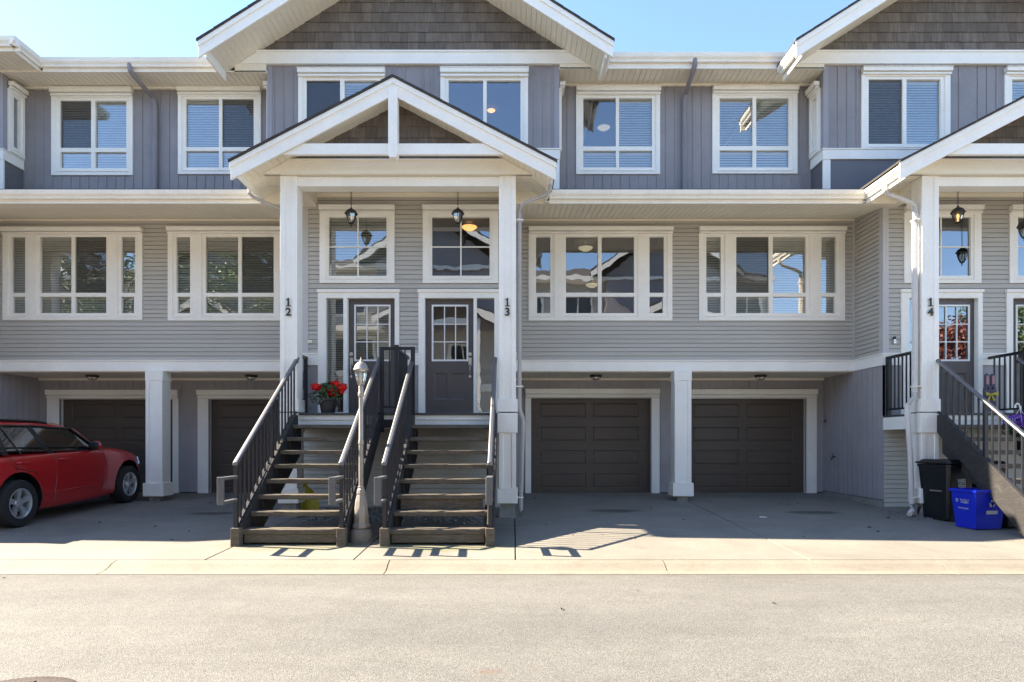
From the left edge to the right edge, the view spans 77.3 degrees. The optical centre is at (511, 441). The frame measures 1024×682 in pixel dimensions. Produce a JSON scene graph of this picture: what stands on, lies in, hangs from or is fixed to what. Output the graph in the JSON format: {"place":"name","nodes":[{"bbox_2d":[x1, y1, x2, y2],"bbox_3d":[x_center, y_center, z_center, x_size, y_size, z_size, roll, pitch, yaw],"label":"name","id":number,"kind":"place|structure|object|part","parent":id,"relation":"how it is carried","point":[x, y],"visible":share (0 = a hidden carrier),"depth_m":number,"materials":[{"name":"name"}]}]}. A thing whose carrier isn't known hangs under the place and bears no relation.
{"place":"outdoors","nodes":[
{"label":"outdoors","id":0,"kind":"place"},
{"bbox_2d":[0,0,855,56],"label":"sky","id":1,"kind":"structure","parent":0,"point":[51,28],"materials":[{"name":"blue"}]},
{"bbox_2d":[0,574,1023,681],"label":"road","id":2,"kind":"structure","parent":0,"point":[495,628],"depth_m":4.86,"materials":[{"name":"grey asphalt"}]},
{"bbox_2d":[0,676,76,681],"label":"manhole cover","id":3,"kind":"object","parent":2,"relation":"on","point":[44,679],"visible":1,"depth_m":3.79,"materials":[{"name":"metal"}]},
{"bbox_2d":[0,560,1023,574],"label":"kerb","id":4,"kind":"structure","parent":2,"relation":"on","point":[512,567],"depth_m":7.02,"materials":[{"name":"concrete"}]},
{"bbox_2d":[0,490,1023,561],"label":"driveway","id":5,"kind":"structure","parent":0,"point":[734,526],"depth_m":8.79,"materials":[{"name":"concrete"}]},
{"bbox_2d":[0,418,139,526],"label":"parked car","id":6,"kind":"object","parent":5,"relation":"on","point":[44,465],"visible":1,"depth_m":10.04,"materials":[{"name":"red paint"}]},
{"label":"side window","id":7,"kind":"part","parent":6,"relation":"part of","materials":[{"name":"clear glass"}]},
{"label":"side window","id":8,"kind":"part","parent":6,"relation":"part of","materials":[{"name":"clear glass"}]},
{"bbox_2d":[0,35,183,500],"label":"townhouse","id":9,"kind":"structure","parent":5,"relation":"on","point":[75,279],"depth_m":12.21,"materials":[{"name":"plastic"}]},
{"bbox_2d":[7,81,29,159],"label":"window","id":10,"kind":"structure","parent":9,"relation":"in","point":[15,91],"depth_m":12.00,"materials":[{"name":"white glass"}]},
{"bbox_2d":[0,227,143,319],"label":"window","id":11,"kind":"structure","parent":9,"relation":"in","point":[97,254],"depth_m":12.21,"materials":[{"name":"clear glass"}]},
{"bbox_2d":[48,86,133,175],"bbox_3d":[-7.999,-5.896,12.230,1.566,1.650,0.240,0,0,0],"label":"window","id":12,"kind":"structure","parent":9,"relation":"in","point":[74,110],"depth_m":12.21,"materials":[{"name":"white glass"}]},
{"bbox_2d":[85,375,98,379],"bbox_3d":[-8.342,-1.264,12.720,0.236,0.102,0.236,0,0,0],"label":"ceiling light","id":13,"kind":"object","parent":9,"relation":"attached to","point":[92,377],"visible":1,"depth_m":12.66,"materials":[{"name":"metal"}]},
{"bbox_2d":[63,400,171,491],"bbox_3d":[-8.290,0.098,13.535,2.376,1.968,0.030,0,0,0],"label":"garage door","id":14,"kind":"structure","parent":9,"relation":"in","point":[120,424],"depth_m":13.52,"materials":[{"name":"brown metal"}]},
{"bbox_2d":[100,0,414,517],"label":"townhouse","id":15,"kind":"structure","parent":5,"relation":"on","point":[274,133],"depth_m":11.69,"materials":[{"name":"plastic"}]},
{"bbox_2d":[176,86,261,174],"bbox_3d":[-5.570,-5.911,12.230,1.597,1.640,0.240,0,0,0],"label":"window","id":16,"kind":"structure","parent":15,"relation":"in","point":[239,111],"depth_m":12.23,"materials":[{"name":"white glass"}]},
{"bbox_2d":[165,226,279,320],"bbox_3d":[-5.224,-3.187,12.230,2.676,1.772,0.240,0,0,0],"label":"window","id":17,"kind":"structure","parent":15,"relation":"in","point":[258,249],"depth_m":12.21,"materials":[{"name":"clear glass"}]},
{"bbox_2d":[245,375,257,379],"bbox_3d":[-5.183,-1.264,12.720,0.236,0.102,0.236,0,0,0],"label":"ceiling light","id":18,"kind":"object","parent":15,"relation":"attached to","point":[251,377],"visible":1,"depth_m":12.65,"materials":[{"name":"metal"}]},
{"bbox_2d":[211,400,303,491],"bbox_3d":[-5.094,0.098,13.535,2.516,1.968,0.030,0,0,0],"label":"garage door","id":19,"kind":"structure","parent":15,"relation":"in","point":[232,421],"depth_m":13.52,"materials":[{"name":"brown metal"}]},
{"bbox_2d":[262,81,266,138],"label":"window","id":20,"kind":"structure","parent":15,"relation":"in","point":[264,82],"depth_m":11.83,"materials":[{"name":"white wood"}]},
{"bbox_2d":[308,380,347,412],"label":"potted flowers","id":21,"kind":"object","parent":15,"relation":"on","point":[335,390],"visible":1,"depth_m":10.31,"materials":[{"name":"red plant"}]},
{"bbox_2d":[297,67,385,122],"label":"window","id":22,"kind":"structure","parent":15,"relation":"in","point":[319,88],"depth_m":11.73,"materials":[{"name":"white glass"}]},
{"bbox_2d":[345,192,357,226],"bbox_3d":[-2.693,-3.964,10.720,0.222,0.757,0.222,0,0,0],"label":"hanging lantern","id":23,"kind":"object","parent":15,"relation":"hanging from","point":[351,212],"visible":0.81,"depth_m":10.71,"materials":[{"name":"metal"}]},
{"bbox_2d":[318,204,394,283],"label":"window","id":24,"kind":"structure","parent":15,"relation":"in","point":[328,213],"depth_m":11.26,"materials":[{"name":"white glass"}]},
{"bbox_2d":[349,300,394,412],"bbox_3d":[-2.471,-1.495,11.297,0.809,2.017,0.126,0,0,0],"label":"front door","id":25,"kind":"structure","parent":15,"relation":"in","point":[353,304],"depth_m":11.31,"materials":[{"name":"grey wood"}]},
{"bbox_2d":[217,357,380,546],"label":"wooden stairs","id":26,"kind":"structure","parent":5,"relation":"on","point":[284,452],"depth_m":8.60,"materials":[{"name":"brown wood"}]},
{"bbox_2d":[301,484,319,509],"bbox_3d":[-3.459,0.925,10.612,0.431,0.540,0.370,0,0,30],"label":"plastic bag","id":27,"kind":"object","parent":5,"relation":"on","point":[310,504],"visible":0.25,"depth_m":10.54,"materials":[{"name":"yellow plastic"}]},
{"bbox_2d":[350,358,372,542],"bbox_3d":[-1.953,0.152,8.280,0.300,2.470,0.300,0,0,0],"label":"lamp post","id":28,"kind":"object","parent":5,"relation":"on","point":[361,531],"visible":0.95,"depth_m":8.23,"materials":[{"name":"metal"}]},
{"bbox_2d":[374,357,496,546],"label":"wooden stairs","id":29,"kind":"structure","parent":5,"relation":"on","point":[399,465],"depth_m":8.55,"materials":[{"name":"brown wood"}]},
{"bbox_2d":[393,0,707,528],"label":"townhouse","id":30,"kind":"structure","parent":5,"relation":"on","point":[541,173],"depth_m":12.13,"materials":[{"name":"plastic"}]},
{"bbox_2d":[426,300,472,412],"bbox_3d":[-1.102,-1.495,11.297,0.834,2.017,0.126,0,0,0],"label":"front door","id":31,"kind":"structure","parent":30,"relation":"in","point":[449,382],"depth_m":11.31,"materials":[{"name":"grey wood"}]},
{"bbox_2d":[451,192,463,226],"bbox_3d":[-0.907,-3.964,10.720,0.222,0.757,0.222,0,0,0],"label":"hanging lantern","id":32,"kind":"object","parent":30,"relation":"hanging from","point":[458,213],"visible":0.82,"depth_m":10.70,"materials":[{"name":"metal"}]},
{"bbox_2d":[422,204,498,283],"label":"window","id":33,"kind":"structure","parent":30,"relation":"in","point":[430,211],"depth_m":11.22,"materials":[{"name":"white wood"}]},
{"bbox_2d":[462,220,476,230],"bbox_3d":[-0.827,-4.173,12.400,0.300,0.184,0.300,0,0,0],"label":"ceiling lamp","id":34,"kind":"object","parent":30,"relation":"hanging from","point":[468,226],"visible":0.98,"depth_m":12.34,"materials":[{"name":"yellow glass"}]},
{"bbox_2d":[440,66,528,143],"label":"window","id":35,"kind":"structure","parent":30,"relation":"in","point":[448,74],"depth_m":11.71,"materials":[{"name":"white wood"}]},
{"bbox_2d":[487,107,494,112],"bbox_3d":[-0.429,-6.820,13.200,0.170,0.071,0.170,0,0,0],"label":"ceiling lamp","id":36,"kind":"object","parent":30,"relation":"attached to","point":[490,109],"visible":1,"depth_m":13.15,"materials":[{"name":"white glass"}]},
{"bbox_2d":[559,81,565,157],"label":"window","id":37,"kind":"structure","parent":30,"relation":"in","point":[562,83],"depth_m":11.83,"materials":[{"name":"white wood"}]},
{"bbox_2d":[578,241,592,251],"bbox_3d":[1.610,-4.255,14.000,0.320,0.199,0.320,0,0,0],"label":"ceiling lamp","id":38,"kind":"object","parent":30,"relation":"attached to","point":[585,248],"visible":1,"depth_m":13.93,"materials":[{"name":"beige glass"}]},
{"bbox_2d":[531,398,649,491],"bbox_3d":[1.659,0.087,13.535,2.520,1.990,0.030,0,0,0],"label":"garage door","id":39,"kind":"structure","parent":30,"relation":"in","point":[578,444],"depth_m":13.52,"materials":[{"name":"brown metal"}]},
{"bbox_2d":[586,252,596,287],"bbox_3d":[1.850,-3.953,14.800,0.300,0.804,0.300,0,0,0],"label":"ceiling lamp","id":40,"kind":"object","parent":30,"relation":"hanging from","point":[591,285],"visible":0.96,"depth_m":14.79,"materials":[{"name":"silver fabric"}]},
{"bbox_2d":[590,375,601,379],"bbox_3d":[1.664,-1.264,12.720,0.236,0.102,0.236,0,0,0],"label":"ceiling light","id":41,"kind":"object","parent":30,"relation":"attached to","point":[595,377],"visible":1,"depth_m":12.65,"materials":[{"name":"metal"}]},
{"bbox_2d":[528,226,673,320],"bbox_3d":[1.690,-3.187,12.195,2.758,1.772,0.170,0,0,0],"label":"window","id":42,"kind":"structure","parent":30,"relation":"in","point":[557,235],"depth_m":12.19,"materials":[{"name":"white glass"}]},
{"bbox_2d":[597,124,609,130],"bbox_3d":[2.007,-6.837,14.000,0.280,0.071,0.280,0,0,0],"label":"ceiling lamp","id":43,"kind":"object","parent":30,"relation":"attached to","point":[604,127],"visible":1,"depth_m":13.94,"materials":[{"name":"white glass"}]},
{"bbox_2d":[576,85,661,174],"bbox_3d":[2.026,-5.917,12.230,1.617,1.650,0.240,0,0,0],"label":"window","id":44,"kind":"structure","parent":30,"relation":"in","point":[623,95],"depth_m":12.21,"materials":[{"name":"white glass"}]},
{"bbox_2d":[301,507,932,523],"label":"gravel","id":45,"kind":"structure","parent":5,"relation":"on","point":[419,520],"depth_m":10.10,"materials":[{"name":"grey gravel"}]},
{"bbox_2d":[669,0,1023,516],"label":"townhouse","id":46,"kind":"structure","parent":5,"relation":"on","point":[832,249],"depth_m":11.82,"materials":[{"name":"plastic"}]},
{"bbox_2d":[691,399,803,491],"bbox_3d":[4.904,0.093,13.535,2.516,1.979,0.030,0,0,0],"label":"garage door","id":47,"kind":"structure","parent":46,"relation":"in","point":[738,445],"depth_m":13.52,"materials":[{"name":"brown metal"}]},
{"bbox_2d":[712,85,799,173],"bbox_3d":[4.633,-5.927,12.230,1.637,1.650,0.240,0,0,0],"label":"window","id":48,"kind":"structure","parent":46,"relation":"in","point":[753,96],"depth_m":12.21,"materials":[{"name":"white glass"}]},
{"bbox_2d":[754,375,766,379],"bbox_3d":[4.940,-1.264,12.720,0.236,0.102,0.236,0,0,0],"label":"ceiling light","id":49,"kind":"object","parent":46,"relation":"attached to","point":[760,377],"visible":1,"depth_m":12.66,"materials":[{"name":"metal"}]},
{"bbox_2d":[698,226,847,320],"bbox_3d":[4.959,-3.187,12.230,2.798,1.772,0.240,0,0,0],"label":"window","id":50,"kind":"structure","parent":46,"relation":"in","point":[746,253],"depth_m":12.21,"materials":[{"name":"clear glass"}]},
{"bbox_2d":[804,81,820,159],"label":"window","id":51,"kind":"structure","parent":46,"relation":"in","point":[813,92],"depth_m":12.02,"materials":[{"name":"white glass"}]},
{"bbox_2d":[861,66,953,147],"bbox_3d":[7.215,-6.090,11.750,1.642,1.477,0.240,0,0,0],"label":"window","id":52,"kind":"structure","parent":46,"relation":"in","point":[884,89],"depth_m":11.75,"materials":[{"name":"white glass"}]},
{"bbox_2d":[902,204,985,283],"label":"window","id":53,"kind":"structure","parent":46,"relation":"in","point":[973,212],"depth_m":11.22,"materials":[{"name":"white glass"}]},
{"bbox_2d":[931,300,973,412],"bbox_3d":[7.757,-1.495,11.297,0.809,2.017,0.126,0,0,0],"label":"front door","id":54,"kind":"structure","parent":46,"relation":"in","point":[964,368],"depth_m":11.31,"materials":[{"name":"grey wood"}]},
{"bbox_2d":[950,192,965,225],"bbox_3d":[7.350,-3.940,10.550,0.222,0.806,0.222,0,0,0],"label":"hanging lantern","id":55,"kind":"object","parent":46,"relation":"hanging from","point":[958,210],"visible":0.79,"depth_m":10.54,"materials":[{"name":"metal"}]},
{"bbox_2d":[983,374,998,410],"bbox_3d":[7.939,-0.810,10.613,0.212,0.628,0.085,0,0,0],"label":"rabbit board","id":56,"kind":"object","parent":46,"relation":"on","point":[990,393],"visible":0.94,"depth_m":10.62,"materials":[{"name":"wood"}]},
{"bbox_2d":[915,459,971,519],"bbox_3d":[6.770,0.752,9.999,0.558,0.944,0.664,0,0,-12],"label":"wheelie bin","id":57,"kind":"object","parent":5,"relation":"on","point":[939,478],"visible":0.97,"depth_m":9.83,"materials":[{"name":"black plastic"}]},
{"bbox_2d":[907,0,1023,488],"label":"townhouse","id":58,"kind":"structure","parent":5,"relation":"on","point":[996,73],"depth_m":11.65,"materials":[{"name":"plastic"}]},
{"bbox_2d":[1004,66,1023,104],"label":"window","id":59,"kind":"structure","parent":58,"relation":"in","point":[1014,75],"depth_m":11.72,"materials":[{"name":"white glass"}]},
{"bbox_2d":[1007,204,1023,283],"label":"window","id":60,"kind":"structure","parent":58,"relation":"in","point":[1016,210],"depth_m":11.22,"materials":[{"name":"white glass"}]},
{"bbox_2d":[1013,300,1023,412],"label":"front door","id":61,"kind":"structure","parent":58,"relation":"in","point":[1016,303],"depth_m":11.31,"materials":[{"name":"grey wood"}]},
{"bbox_2d":[1016,220,1023,238],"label":"hanging lantern","id":62,"kind":"object","parent":58,"relation":"hanging from","point":[1020,226],"visible":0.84,"depth_m":10.55,"materials":[{"name":"metal"}]},
{"bbox_2d":[949,488,1003,528],"bbox_3d":[6.715,0.963,9.220,0.526,0.555,0.466,0,0,-8],"label":"recycling box","id":63,"kind":"object","parent":5,"relation":"on","point":[975,508],"visible":0.99,"depth_m":9.05,"materials":[{"name":"blue plastic"}]},
{"bbox_2d":[936,357,1023,535],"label":"wooden stairs","id":64,"kind":"structure","parent":5,"relation":"on","point":[981,469],"depth_m":9.20,"materials":[{"name":"brown wood"}]},
{"bbox_2d":[1001,403,1023,436],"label":"hanging basket","id":65,"kind":"object","parent":64,"relation":"on","point":[1019,420],"visible":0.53,"depth_m":9.71,"materials":[{"name":"plastic"}]},
{"bbox_2d":[972,461,1008,487],"bbox_3d":[7.416,0.761,10.142,0.535,0.905,0.624,0,0,-10],"label":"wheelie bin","id":66,"kind":"object","parent":5,"relation":"on","point":[995,462],"visible":0.01,"depth_m":9.90,"materials":[{"name":"black plastic"}]},
{"bbox_2d":[1002,513,1015,527],"bbox_3d":[7.262,1.058,9.280,0.420,0.360,0.336,0,0,0],"label":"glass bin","id":67,"kind":"object","parent":5,"relation":"on","point":[1007,522],"visible":0.01,"depth_m":9.16,"materials":[{"name":"grey plastic"}]}
]}

